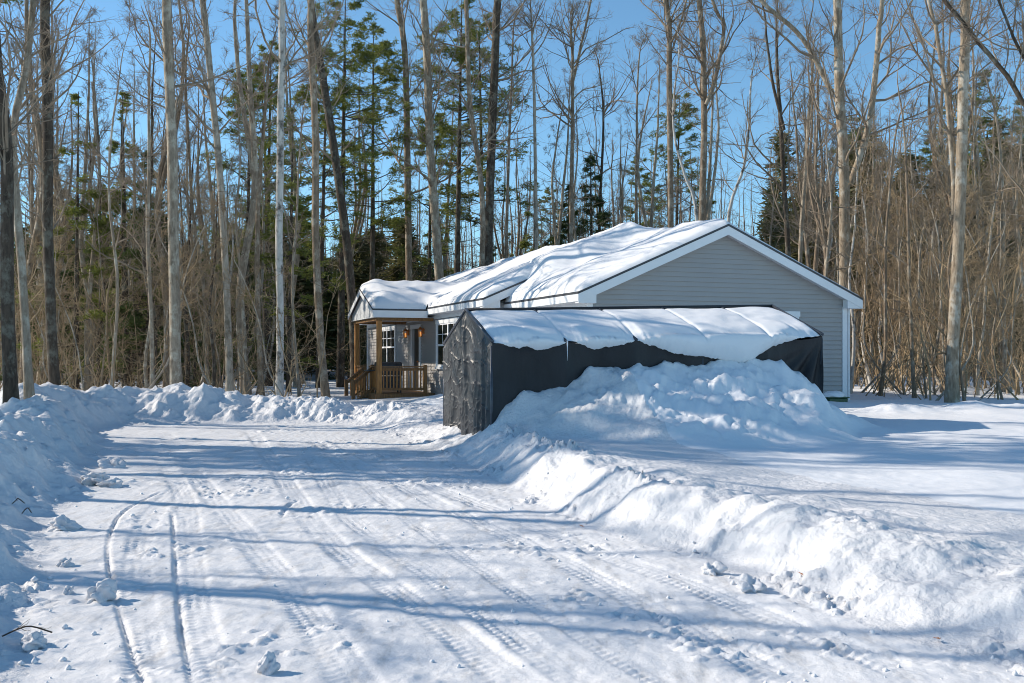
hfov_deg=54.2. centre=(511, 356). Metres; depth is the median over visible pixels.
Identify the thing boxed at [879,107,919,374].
bare tree
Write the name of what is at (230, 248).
spruce tree
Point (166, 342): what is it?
sapling
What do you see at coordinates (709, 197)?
bare tree
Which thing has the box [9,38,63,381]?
bare tree
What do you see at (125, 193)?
spruce tree
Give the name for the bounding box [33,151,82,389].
bare tree
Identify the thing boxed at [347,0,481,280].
bare tree
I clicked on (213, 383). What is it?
bare tree
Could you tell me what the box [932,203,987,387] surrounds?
sapling
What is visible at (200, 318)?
sapling
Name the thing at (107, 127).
bare tree
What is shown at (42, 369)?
sapling
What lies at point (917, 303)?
sapling
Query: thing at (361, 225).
bare tree
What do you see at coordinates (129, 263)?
bare tree
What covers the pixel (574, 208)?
bare tree
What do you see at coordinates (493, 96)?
bare tree
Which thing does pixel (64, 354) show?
undergrowth
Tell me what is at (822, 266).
bare tree
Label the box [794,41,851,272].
bare tree
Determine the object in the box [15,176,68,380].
sapling
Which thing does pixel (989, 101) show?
pine tree
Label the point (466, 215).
pine tree
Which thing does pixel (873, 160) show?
bare tree
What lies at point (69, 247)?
spruce tree
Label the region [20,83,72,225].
bare tree
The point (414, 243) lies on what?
bare tree
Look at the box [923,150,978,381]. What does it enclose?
bare tree
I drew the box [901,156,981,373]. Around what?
bare tree
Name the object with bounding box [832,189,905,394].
sapling
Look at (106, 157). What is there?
bare tree
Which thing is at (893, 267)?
sapling
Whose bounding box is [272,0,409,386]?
pine tree
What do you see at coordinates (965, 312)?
sapling
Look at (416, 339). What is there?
door
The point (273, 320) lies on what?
sapling
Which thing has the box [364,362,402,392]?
barbecue grill
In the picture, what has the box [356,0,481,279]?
bare tree
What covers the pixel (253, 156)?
bare tree
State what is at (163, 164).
bare tree
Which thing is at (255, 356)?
spruce tree
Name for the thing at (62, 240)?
sapling
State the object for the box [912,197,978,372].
bare tree
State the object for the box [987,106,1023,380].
bare tree
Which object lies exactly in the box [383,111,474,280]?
pine tree
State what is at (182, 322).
sapling
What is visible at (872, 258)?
sapling
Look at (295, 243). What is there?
bare tree
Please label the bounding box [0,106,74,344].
sapling
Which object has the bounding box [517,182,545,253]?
spruce tree
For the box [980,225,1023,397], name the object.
sapling
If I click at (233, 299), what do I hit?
sapling
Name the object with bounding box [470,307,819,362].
snow
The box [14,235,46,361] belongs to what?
sapling
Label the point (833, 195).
bare tree
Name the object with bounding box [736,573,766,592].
snow chunk
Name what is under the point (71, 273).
spruce tree
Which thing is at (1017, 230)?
bare tree
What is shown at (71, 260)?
sapling
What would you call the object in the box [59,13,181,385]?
bare tree
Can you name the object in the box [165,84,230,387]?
bare tree
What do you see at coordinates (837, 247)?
bare tree
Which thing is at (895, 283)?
bare tree
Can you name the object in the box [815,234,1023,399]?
undergrowth
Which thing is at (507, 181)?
bare tree
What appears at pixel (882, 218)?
pine tree
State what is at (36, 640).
snow chunk
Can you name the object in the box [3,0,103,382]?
bare tree
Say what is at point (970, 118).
bare tree
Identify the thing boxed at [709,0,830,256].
bare tree
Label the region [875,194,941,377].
sapling
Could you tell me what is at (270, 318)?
bare tree
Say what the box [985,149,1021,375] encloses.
bare tree
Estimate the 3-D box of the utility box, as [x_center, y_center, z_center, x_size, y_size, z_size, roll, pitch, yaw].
[7.599,1.106,23.600,0.580,0.330,0.420,0,0,-20]
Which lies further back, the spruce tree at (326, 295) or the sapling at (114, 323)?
the spruce tree at (326, 295)
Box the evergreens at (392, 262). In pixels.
[0,209,434,378]
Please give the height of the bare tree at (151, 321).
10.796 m
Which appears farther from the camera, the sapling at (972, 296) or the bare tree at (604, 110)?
the bare tree at (604, 110)
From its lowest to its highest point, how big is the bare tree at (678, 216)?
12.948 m
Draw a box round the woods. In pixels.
[22,127,945,371]
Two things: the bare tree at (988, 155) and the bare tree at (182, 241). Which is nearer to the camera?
the bare tree at (182, 241)
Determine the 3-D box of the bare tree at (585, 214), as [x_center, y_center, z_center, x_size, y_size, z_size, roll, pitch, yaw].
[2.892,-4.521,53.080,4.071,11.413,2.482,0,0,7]
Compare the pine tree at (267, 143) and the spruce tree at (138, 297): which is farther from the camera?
the spruce tree at (138, 297)
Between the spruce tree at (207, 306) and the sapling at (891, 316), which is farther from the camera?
the spruce tree at (207, 306)
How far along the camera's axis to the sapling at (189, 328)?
31.42 m
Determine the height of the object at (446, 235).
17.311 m
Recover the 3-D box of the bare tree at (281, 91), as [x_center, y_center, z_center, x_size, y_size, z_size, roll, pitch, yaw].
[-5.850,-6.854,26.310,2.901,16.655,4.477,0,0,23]
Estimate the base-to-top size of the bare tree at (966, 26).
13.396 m
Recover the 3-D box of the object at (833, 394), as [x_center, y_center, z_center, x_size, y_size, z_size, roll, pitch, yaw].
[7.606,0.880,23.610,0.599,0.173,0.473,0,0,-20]
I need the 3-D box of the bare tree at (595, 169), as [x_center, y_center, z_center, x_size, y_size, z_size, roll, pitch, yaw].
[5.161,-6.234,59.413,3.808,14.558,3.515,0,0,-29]
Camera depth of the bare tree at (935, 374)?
29.01 m
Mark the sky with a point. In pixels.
(626, 12)
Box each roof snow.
[360,234,597,308]
[505,218,858,301]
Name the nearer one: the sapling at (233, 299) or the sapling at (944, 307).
the sapling at (944, 307)
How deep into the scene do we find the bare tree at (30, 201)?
40.62 m
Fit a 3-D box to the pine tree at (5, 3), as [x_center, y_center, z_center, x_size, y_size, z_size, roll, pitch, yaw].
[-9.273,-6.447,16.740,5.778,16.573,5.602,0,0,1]
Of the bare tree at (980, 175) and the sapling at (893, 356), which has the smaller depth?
the sapling at (893, 356)
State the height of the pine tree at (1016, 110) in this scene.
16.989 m
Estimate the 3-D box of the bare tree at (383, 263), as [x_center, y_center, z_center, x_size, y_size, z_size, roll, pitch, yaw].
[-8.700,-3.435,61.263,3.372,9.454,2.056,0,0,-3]
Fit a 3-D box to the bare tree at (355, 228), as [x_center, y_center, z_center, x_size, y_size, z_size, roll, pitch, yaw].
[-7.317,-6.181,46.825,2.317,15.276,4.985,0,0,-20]
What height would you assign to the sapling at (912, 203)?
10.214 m
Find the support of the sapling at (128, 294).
on the ground
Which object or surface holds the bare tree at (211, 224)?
on the ground
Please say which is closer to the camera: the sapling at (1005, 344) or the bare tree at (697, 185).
the sapling at (1005, 344)
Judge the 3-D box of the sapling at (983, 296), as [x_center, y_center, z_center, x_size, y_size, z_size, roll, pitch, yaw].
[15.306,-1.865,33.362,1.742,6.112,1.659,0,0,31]
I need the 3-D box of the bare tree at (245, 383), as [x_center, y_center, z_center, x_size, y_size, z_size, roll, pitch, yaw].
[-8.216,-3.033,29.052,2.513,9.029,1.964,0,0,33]
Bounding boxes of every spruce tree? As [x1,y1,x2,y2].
[0,225,61,381]
[0,233,38,383]
[16,91,123,389]
[32,159,103,384]
[34,230,115,388]
[62,256,117,389]
[67,184,138,384]
[79,97,190,386]
[80,90,193,385]
[95,150,210,387]
[103,182,161,387]
[118,245,146,385]
[181,268,222,386]
[182,225,218,374]
[190,245,235,386]
[217,233,275,385]
[219,192,253,379]
[232,107,331,391]
[249,264,275,380]
[273,323,305,382]
[297,238,349,379]
[423,243,434,280]
[493,246,498,260]
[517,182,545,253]
[542,239,550,245]
[549,184,585,245]
[573,150,612,238]
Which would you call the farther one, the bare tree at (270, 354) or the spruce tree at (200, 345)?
the bare tree at (270, 354)
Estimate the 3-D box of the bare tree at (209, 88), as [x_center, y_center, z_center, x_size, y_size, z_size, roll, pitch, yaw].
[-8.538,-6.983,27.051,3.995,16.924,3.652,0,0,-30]
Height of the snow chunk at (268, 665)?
0.156 m
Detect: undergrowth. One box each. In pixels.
[0,246,366,397]
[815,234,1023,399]
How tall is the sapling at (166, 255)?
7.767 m
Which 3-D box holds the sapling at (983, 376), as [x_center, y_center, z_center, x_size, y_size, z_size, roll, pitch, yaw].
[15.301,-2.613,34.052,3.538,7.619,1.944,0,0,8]
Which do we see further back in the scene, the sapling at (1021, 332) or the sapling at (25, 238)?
the sapling at (1021, 332)
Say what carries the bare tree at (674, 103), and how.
on the ground
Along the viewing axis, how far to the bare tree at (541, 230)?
47.38 m
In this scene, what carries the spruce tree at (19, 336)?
on the ground
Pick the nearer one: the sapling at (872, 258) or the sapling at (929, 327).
the sapling at (929, 327)
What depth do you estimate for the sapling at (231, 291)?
37.13 m
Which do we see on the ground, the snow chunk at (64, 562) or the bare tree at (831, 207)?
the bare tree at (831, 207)
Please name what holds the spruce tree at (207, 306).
on the ground
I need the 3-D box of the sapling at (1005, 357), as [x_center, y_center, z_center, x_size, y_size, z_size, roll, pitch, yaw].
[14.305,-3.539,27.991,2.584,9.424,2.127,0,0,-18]
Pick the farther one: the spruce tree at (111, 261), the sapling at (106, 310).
the spruce tree at (111, 261)
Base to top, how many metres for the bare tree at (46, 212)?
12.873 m
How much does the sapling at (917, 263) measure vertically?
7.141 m
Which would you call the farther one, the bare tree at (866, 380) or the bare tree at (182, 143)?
the bare tree at (866, 380)
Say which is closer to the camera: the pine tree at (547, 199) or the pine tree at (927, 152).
the pine tree at (927, 152)
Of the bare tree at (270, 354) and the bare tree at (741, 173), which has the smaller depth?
the bare tree at (741, 173)
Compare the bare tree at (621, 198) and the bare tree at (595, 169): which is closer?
the bare tree at (621, 198)
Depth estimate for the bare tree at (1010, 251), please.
50.95 m
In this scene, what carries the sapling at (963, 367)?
on the ground
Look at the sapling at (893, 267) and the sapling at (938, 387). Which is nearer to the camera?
the sapling at (938, 387)
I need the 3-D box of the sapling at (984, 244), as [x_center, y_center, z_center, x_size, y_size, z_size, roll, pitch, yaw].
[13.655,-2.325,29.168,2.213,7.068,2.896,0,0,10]
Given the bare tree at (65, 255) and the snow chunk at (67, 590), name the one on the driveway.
the snow chunk at (67, 590)
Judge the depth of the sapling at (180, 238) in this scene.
28.05 m
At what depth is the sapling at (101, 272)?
29.77 m
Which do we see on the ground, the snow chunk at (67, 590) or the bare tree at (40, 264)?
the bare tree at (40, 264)
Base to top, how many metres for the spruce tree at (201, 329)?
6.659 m
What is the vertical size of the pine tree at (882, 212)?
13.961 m
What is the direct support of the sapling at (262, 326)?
on the ground
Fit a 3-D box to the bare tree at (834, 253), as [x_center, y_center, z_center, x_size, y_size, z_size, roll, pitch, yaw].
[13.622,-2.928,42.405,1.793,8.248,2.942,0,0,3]
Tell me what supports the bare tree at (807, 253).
on the ground
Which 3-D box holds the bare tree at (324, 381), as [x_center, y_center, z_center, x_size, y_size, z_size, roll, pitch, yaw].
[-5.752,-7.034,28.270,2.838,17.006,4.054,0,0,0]
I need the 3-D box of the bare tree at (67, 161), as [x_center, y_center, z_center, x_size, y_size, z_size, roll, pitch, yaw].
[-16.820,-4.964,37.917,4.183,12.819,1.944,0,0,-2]
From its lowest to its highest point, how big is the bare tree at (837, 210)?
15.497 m
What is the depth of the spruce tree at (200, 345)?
37.08 m
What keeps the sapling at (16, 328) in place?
on the ground
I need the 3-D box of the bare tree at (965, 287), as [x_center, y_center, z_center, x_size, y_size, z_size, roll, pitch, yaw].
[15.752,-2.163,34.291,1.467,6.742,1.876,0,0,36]
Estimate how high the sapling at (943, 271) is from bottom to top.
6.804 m
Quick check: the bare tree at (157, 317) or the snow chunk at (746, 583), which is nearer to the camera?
the snow chunk at (746, 583)
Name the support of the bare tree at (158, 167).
on the ground
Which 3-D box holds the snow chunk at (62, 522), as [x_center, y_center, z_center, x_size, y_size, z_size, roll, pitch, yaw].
[-4.016,1.504,8.945,0.234,0.201,0.286,0,0,40]
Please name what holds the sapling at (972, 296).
on the ground
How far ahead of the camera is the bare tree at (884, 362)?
27.72 m
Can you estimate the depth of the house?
24.46 m
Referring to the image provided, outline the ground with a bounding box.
[0,358,1023,513]
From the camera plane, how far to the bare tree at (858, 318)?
38.80 m
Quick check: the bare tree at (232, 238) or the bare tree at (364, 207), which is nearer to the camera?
the bare tree at (232, 238)
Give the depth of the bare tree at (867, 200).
49.96 m
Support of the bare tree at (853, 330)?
on the ground
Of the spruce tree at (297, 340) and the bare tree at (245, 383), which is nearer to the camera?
the bare tree at (245, 383)
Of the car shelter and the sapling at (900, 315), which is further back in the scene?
the sapling at (900, 315)
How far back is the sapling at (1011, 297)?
37.66 m
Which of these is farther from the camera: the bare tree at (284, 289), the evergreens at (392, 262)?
the evergreens at (392, 262)
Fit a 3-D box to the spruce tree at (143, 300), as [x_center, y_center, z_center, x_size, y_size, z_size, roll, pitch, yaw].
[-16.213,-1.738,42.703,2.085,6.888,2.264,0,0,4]
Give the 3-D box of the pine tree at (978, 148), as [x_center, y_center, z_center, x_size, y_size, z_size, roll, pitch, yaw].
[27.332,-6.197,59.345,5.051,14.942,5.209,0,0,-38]
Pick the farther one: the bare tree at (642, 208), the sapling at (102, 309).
the bare tree at (642, 208)
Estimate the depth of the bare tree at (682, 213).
59.28 m
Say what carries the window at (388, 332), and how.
in the house
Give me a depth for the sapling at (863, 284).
32.13 m
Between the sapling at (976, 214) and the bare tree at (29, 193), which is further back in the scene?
the bare tree at (29, 193)
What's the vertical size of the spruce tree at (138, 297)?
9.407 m
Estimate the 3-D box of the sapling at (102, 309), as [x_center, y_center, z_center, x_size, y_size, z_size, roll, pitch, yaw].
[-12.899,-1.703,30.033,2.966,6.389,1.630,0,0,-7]
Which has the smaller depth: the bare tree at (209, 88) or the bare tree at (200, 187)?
the bare tree at (209, 88)
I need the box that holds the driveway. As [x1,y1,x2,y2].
[16,423,1023,682]
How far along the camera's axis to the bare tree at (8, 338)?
16.90 m
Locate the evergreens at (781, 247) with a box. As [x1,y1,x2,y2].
[753,116,1023,370]
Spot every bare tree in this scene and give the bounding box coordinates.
[0,0,83,403]
[0,0,131,398]
[1,0,125,384]
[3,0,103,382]
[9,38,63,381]
[14,35,74,376]
[19,35,79,382]
[20,56,93,381]
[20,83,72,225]
[24,8,121,386]
[24,168,115,370]
[25,177,111,383]
[29,0,91,303]
[29,36,125,268]
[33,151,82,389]
[37,25,154,390]
[56,0,197,388]
[56,157,98,388]
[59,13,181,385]
[59,48,154,383]
[60,89,151,383]
[61,15,196,385]
[85,179,154,386]
[100,0,262,384]
[104,119,167,387]
[108,49,196,302]
[108,220,168,385]
[110,112,188,382]
[115,0,274,390]
[118,165,180,387]
[119,0,199,387]
[125,0,263,384]
[130,123,217,385]
[139,70,221,387]
[148,150,247,386]
[152,105,204,382]
[153,161,234,383]
[165,44,250,387]
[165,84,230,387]
[184,75,227,377]
[185,103,273,394]
[186,154,209,383]
[189,0,330,394]
[204,3,292,395]
[204,147,239,330]
[219,0,355,395]
[220,124,261,390]
[221,46,312,380]
[228,56,331,385]
[242,7,350,387]
[242,195,314,381]
[252,0,368,376]
[260,0,354,397]
[264,66,338,396]
[272,143,310,383]
[327,106,382,377]
[329,72,376,352]
[329,158,389,278]
[346,226,389,330]
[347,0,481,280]
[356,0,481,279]
[400,158,429,280]
[406,0,554,266]
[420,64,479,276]
[443,234,460,269]
[460,0,580,265]
[464,127,528,262]
[471,3,542,258]
[494,120,551,256]
[502,0,567,249]
[516,0,635,242]
[519,159,555,251]
[523,59,604,244]
[528,95,613,247]
[543,134,561,245]
[547,184,573,239]
[555,176,567,239]
[561,167,594,239]
[574,27,645,231]
[576,130,629,234]
[580,132,617,237]
[597,123,629,227]
[605,21,682,223]
[606,108,640,226]
[617,37,698,227]
[636,0,728,227]
[638,147,689,226]
[643,156,684,227]
[644,0,761,220]
[654,0,712,220]
[655,203,666,227]
[660,24,742,219]
[674,138,696,224]
[674,164,698,224]
[681,156,714,215]
[707,0,973,369]
[707,30,779,221]
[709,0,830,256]
[726,26,830,268]
[753,65,834,265]
[757,67,837,255]
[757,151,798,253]
[783,4,864,262]
[784,15,892,271]
[785,81,885,292]
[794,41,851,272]
[794,77,858,355]
[796,131,838,277]
[809,142,877,321]
[812,121,853,278]
[816,89,874,393]
[822,194,851,281]
[826,112,859,282]
[834,107,919,383]
[835,175,887,385]
[840,38,949,397]
[849,0,1023,402]
[853,82,923,395]
[853,100,890,331]
[854,110,888,388]
[857,86,918,379]
[859,96,937,379]
[866,122,956,392]
[870,203,917,389]
[874,149,905,378]
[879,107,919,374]
[886,231,911,386]
[892,114,1008,392]
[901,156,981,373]
[907,0,1021,385]
[908,73,973,375]
[912,0,991,389]
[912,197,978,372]
[918,45,987,245]
[923,0,1023,218]
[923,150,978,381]
[948,50,1023,391]
[949,48,1021,386]
[962,203,982,381]
[963,123,1023,391]
[965,66,1023,393]
[966,75,1019,379]
[967,83,1006,369]
[975,124,1023,395]
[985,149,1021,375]
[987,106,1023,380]
[988,158,1014,371]
[1005,149,1023,289]
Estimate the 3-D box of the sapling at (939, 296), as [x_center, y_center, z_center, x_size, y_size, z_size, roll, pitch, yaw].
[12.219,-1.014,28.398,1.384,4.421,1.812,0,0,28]
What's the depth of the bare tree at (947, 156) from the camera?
33.96 m
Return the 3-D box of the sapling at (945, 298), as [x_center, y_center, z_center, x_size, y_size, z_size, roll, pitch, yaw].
[10.003,-2.963,23.851,3.882,8.362,2.134,0,0,-34]
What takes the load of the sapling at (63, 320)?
on the ground
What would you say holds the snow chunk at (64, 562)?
on the driveway
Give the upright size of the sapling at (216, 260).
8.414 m
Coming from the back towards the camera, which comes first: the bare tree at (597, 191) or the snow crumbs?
the bare tree at (597, 191)
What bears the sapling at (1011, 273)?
on the ground
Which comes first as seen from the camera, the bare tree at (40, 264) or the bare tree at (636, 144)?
the bare tree at (40, 264)
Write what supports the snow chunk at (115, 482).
on the driveway
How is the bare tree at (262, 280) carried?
on the ground
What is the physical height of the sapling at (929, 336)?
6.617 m
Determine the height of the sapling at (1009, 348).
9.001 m
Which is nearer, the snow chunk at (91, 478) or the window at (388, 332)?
the snow chunk at (91, 478)
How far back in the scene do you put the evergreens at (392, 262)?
54.34 m
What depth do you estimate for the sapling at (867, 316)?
34.15 m
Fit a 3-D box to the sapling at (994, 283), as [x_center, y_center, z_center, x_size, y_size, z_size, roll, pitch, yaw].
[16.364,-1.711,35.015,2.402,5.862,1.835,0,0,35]
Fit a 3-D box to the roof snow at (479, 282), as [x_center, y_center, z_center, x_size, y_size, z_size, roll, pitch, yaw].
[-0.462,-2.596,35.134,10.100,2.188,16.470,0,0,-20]
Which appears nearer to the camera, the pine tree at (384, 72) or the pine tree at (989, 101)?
the pine tree at (384, 72)
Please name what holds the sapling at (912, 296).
on the ground
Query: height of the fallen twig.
0.080 m
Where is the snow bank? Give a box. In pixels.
[0,366,1023,682]
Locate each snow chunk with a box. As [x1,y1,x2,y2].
[20,631,46,651]
[47,514,82,531]
[56,557,74,566]
[63,585,74,594]
[81,472,109,485]
[86,578,116,603]
[96,477,122,487]
[97,457,126,468]
[256,651,280,675]
[701,561,727,575]
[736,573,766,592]
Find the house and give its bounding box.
[344,224,862,399]
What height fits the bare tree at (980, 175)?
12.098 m
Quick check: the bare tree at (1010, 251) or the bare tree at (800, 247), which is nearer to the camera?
the bare tree at (800, 247)
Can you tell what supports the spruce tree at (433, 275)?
on the ground
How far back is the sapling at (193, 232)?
38.20 m
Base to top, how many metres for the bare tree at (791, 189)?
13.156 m
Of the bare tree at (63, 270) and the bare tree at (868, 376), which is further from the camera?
the bare tree at (63, 270)
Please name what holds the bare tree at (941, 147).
on the ground
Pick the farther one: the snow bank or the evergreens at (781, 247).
the evergreens at (781, 247)
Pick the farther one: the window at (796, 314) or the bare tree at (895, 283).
the bare tree at (895, 283)
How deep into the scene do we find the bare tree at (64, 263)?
46.50 m
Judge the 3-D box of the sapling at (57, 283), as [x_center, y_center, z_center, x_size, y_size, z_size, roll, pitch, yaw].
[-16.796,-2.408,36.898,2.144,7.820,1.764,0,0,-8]
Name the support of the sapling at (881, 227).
on the ground
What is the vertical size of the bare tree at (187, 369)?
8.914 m
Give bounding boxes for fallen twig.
[2,619,51,636]
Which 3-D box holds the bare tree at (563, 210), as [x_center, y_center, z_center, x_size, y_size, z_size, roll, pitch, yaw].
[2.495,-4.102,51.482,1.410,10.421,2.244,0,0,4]
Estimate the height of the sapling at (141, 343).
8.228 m
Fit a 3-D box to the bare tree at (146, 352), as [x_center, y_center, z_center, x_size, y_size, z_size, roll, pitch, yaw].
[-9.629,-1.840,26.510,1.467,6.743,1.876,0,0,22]
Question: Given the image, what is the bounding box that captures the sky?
[0,0,1023,268]
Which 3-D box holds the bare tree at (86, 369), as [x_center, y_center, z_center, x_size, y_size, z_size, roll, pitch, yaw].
[-12.329,-4.426,30.544,3.268,11.742,2.555,0,0,15]
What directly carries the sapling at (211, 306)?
on the ground
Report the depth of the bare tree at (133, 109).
46.72 m
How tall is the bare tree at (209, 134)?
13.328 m
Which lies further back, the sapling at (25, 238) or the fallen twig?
the sapling at (25, 238)
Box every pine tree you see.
[0,0,22,150]
[186,65,306,365]
[208,39,323,385]
[271,63,381,387]
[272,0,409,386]
[307,21,434,355]
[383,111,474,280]
[395,0,530,272]
[432,13,542,268]
[522,187,567,248]
[611,156,665,226]
[638,92,715,227]
[818,116,864,239]
[826,129,905,374]
[834,148,893,374]
[893,138,967,365]
[921,70,1023,371]
[967,129,988,234]
[1000,100,1023,368]
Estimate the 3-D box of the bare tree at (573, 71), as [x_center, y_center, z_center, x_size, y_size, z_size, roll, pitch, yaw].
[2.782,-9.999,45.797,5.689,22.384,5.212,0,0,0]
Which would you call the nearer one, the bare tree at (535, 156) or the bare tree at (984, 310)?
the bare tree at (984, 310)
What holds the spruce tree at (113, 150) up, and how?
on the ground
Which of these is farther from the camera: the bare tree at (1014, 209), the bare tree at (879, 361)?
the bare tree at (879, 361)
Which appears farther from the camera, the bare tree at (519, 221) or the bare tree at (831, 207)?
the bare tree at (519, 221)
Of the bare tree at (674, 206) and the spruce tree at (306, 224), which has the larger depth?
the bare tree at (674, 206)
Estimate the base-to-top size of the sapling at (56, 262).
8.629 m
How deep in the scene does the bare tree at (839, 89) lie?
29.70 m
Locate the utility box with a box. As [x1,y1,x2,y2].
[825,397,849,401]
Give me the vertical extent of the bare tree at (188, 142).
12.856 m
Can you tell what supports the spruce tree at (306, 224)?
on the ground
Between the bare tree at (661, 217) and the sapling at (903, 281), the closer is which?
the sapling at (903, 281)
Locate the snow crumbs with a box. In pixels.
[12,443,1017,682]
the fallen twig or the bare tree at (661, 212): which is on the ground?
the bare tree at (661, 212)
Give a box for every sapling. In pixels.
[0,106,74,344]
[0,148,70,368]
[0,220,42,382]
[0,294,42,362]
[14,138,100,384]
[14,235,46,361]
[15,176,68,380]
[17,201,79,377]
[25,179,72,382]
[25,212,84,390]
[30,199,73,373]
[34,194,79,364]
[36,195,103,375]
[43,215,85,381]
[58,106,146,382]
[63,197,133,385]
[70,170,134,386]
[80,222,137,384]
[80,237,146,386]
[86,108,218,378]
[104,219,155,385]
[110,212,138,359]
[115,158,179,387]
[120,167,209,384]
[142,171,201,318]
[148,149,238,388]
[148,210,201,385]
[152,265,191,342]
[157,153,222,367]
[161,191,217,364]
[179,181,236,363]
[183,204,239,387]
[186,242,222,385]
[190,194,268,387]
[191,209,237,357]
[194,165,267,386]
[196,190,251,390]
[198,195,283,396]
[212,211,251,368]
[231,176,328,394]
[251,258,301,388]
[822,140,902,393]
[831,98,904,390]
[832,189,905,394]
[835,229,883,347]
[835,239,881,388]
[851,110,922,383]
[851,121,925,385]
[851,171,926,385]
[855,142,931,388]
[860,103,938,389]
[860,170,935,392]
[866,92,947,390]
[867,182,915,352]
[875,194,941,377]
[878,78,947,386]
[879,71,991,397]
[882,244,915,385]
[888,161,950,394]
[889,230,932,389]
[890,240,938,365]
[892,247,938,372]
[894,68,1008,400]
[895,180,937,390]
[896,155,964,398]
[911,169,1017,391]
[912,128,1023,399]
[914,164,992,394]
[919,148,1023,381]
[921,246,960,386]
[922,78,994,390]
[924,170,1011,387]
[927,95,1022,339]
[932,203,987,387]
[934,140,1010,350]
[934,158,1018,400]
[939,154,1019,382]
[939,181,1023,373]
[960,176,1023,357]
[960,186,1016,355]
[961,213,996,387]
[962,122,1023,389]
[964,148,1023,393]
[965,226,1015,340]
[976,172,1023,387]
[977,63,1023,393]
[977,245,1016,386]
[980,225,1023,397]
[981,193,1023,346]
[1014,273,1023,386]
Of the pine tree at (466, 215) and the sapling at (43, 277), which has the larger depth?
the pine tree at (466, 215)
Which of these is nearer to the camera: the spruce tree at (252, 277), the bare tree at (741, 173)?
the bare tree at (741, 173)
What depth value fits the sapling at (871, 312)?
31.13 m
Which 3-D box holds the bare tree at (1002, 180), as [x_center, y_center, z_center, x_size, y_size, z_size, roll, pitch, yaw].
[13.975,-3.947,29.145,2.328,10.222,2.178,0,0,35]
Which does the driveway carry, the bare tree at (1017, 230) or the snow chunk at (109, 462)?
the snow chunk at (109, 462)
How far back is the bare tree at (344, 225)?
39.96 m
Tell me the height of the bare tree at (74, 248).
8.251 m
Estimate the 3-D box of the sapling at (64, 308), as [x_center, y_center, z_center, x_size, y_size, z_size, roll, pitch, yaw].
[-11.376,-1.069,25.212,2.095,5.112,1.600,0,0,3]
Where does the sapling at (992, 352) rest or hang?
on the ground
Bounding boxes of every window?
[382,325,395,361]
[435,317,458,368]
[785,311,799,318]
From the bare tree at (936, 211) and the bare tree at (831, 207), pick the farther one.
the bare tree at (936, 211)
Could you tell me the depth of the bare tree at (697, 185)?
71.82 m
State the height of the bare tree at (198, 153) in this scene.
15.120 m
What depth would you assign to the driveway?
6.76 m
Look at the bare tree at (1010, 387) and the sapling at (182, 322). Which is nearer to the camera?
the bare tree at (1010, 387)
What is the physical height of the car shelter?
2.558 m
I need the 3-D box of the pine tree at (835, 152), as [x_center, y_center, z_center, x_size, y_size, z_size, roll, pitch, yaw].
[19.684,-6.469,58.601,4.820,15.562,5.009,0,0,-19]
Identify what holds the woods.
on the ground
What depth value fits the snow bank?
9.06 m
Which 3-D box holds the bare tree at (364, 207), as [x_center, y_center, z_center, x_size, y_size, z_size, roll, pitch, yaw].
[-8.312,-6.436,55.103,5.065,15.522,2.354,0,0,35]
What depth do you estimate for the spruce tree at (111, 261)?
39.37 m
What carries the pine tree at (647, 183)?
on the ground
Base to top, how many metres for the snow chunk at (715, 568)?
0.136 m
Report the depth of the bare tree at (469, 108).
43.00 m
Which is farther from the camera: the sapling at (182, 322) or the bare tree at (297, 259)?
the bare tree at (297, 259)
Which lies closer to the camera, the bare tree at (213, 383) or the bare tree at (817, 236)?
the bare tree at (213, 383)
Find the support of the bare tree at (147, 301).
on the ground
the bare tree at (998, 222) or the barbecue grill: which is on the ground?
the bare tree at (998, 222)
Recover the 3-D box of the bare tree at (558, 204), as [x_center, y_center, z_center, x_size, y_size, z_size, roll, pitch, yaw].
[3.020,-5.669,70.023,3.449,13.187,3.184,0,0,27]
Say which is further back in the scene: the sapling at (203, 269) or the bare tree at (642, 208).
the bare tree at (642, 208)
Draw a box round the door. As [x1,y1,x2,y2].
[414,329,418,387]
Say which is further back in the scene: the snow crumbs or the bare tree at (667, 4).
the bare tree at (667, 4)
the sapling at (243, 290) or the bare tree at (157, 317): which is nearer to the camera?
the sapling at (243, 290)
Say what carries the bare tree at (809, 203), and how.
on the ground
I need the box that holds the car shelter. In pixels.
[443,304,823,434]
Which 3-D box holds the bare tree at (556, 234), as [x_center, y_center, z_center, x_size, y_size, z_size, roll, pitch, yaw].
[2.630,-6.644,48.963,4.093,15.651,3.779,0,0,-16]
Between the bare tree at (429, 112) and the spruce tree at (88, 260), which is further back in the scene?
the bare tree at (429, 112)
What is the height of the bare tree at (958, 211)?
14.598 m
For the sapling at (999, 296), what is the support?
on the ground
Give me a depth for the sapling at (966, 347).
29.51 m
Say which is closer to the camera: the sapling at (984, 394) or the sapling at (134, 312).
the sapling at (984, 394)
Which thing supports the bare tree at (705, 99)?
on the ground
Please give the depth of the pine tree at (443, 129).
49.53 m
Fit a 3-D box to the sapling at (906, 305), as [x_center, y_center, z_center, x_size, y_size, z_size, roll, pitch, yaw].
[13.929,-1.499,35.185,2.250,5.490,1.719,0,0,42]
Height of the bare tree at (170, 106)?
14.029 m
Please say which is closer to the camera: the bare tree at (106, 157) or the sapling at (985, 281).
the sapling at (985, 281)
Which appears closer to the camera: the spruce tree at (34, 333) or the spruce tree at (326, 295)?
the spruce tree at (34, 333)
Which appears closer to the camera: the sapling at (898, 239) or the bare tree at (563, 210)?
the sapling at (898, 239)

